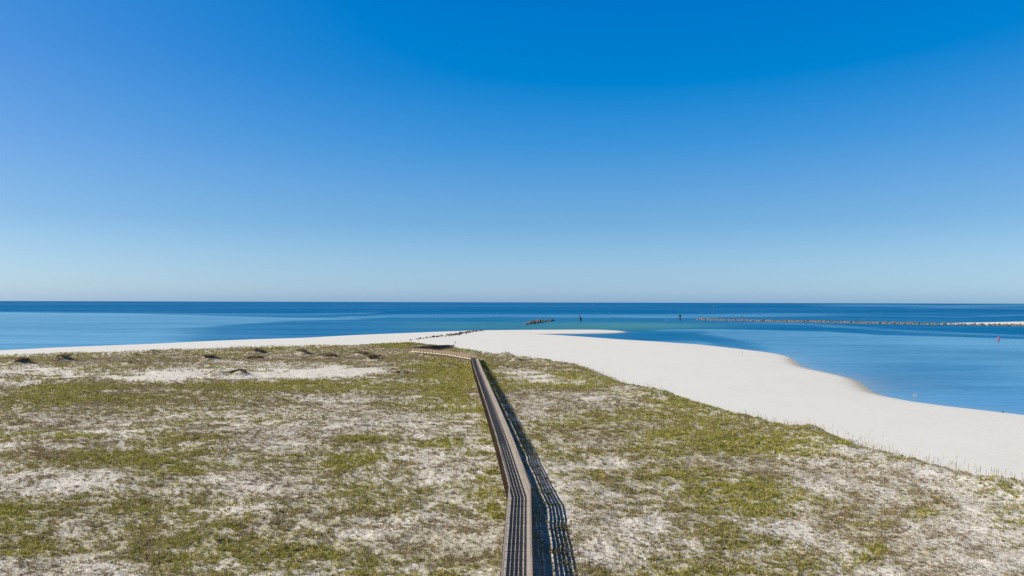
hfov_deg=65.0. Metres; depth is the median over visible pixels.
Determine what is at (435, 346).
beach ramp
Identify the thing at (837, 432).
sea oats
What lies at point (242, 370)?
shrub
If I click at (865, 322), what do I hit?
jetty rubble
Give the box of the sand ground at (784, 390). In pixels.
[0,330,1023,575]
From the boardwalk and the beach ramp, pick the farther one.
the beach ramp
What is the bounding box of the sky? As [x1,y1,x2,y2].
[0,0,1023,303]
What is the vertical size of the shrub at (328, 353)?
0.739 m
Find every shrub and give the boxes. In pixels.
[12,357,30,359]
[55,354,70,356]
[201,354,217,356]
[227,369,246,372]
[245,356,262,357]
[317,352,335,354]
[366,354,380,356]
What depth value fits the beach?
839.97 m
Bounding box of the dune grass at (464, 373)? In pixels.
[0,341,1023,575]
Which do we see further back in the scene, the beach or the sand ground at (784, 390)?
the beach
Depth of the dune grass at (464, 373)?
97.67 m
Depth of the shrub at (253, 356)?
290.57 m
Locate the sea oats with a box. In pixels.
[495,351,1023,490]
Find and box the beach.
[925,322,1023,325]
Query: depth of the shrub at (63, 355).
274.98 m
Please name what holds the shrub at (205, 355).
on the sand ground at (784, 390)
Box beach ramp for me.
[415,345,453,348]
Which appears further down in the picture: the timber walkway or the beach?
the timber walkway
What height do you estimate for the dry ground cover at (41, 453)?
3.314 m
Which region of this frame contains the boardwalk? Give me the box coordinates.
[471,356,533,575]
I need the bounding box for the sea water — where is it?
[0,301,1023,414]
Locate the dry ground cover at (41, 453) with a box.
[0,344,1023,575]
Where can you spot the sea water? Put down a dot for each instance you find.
(978, 367)
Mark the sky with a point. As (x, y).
(580, 151)
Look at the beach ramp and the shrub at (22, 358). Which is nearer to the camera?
the shrub at (22, 358)
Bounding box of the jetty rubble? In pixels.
[696,318,1023,325]
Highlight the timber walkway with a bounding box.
[412,348,476,361]
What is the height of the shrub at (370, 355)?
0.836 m

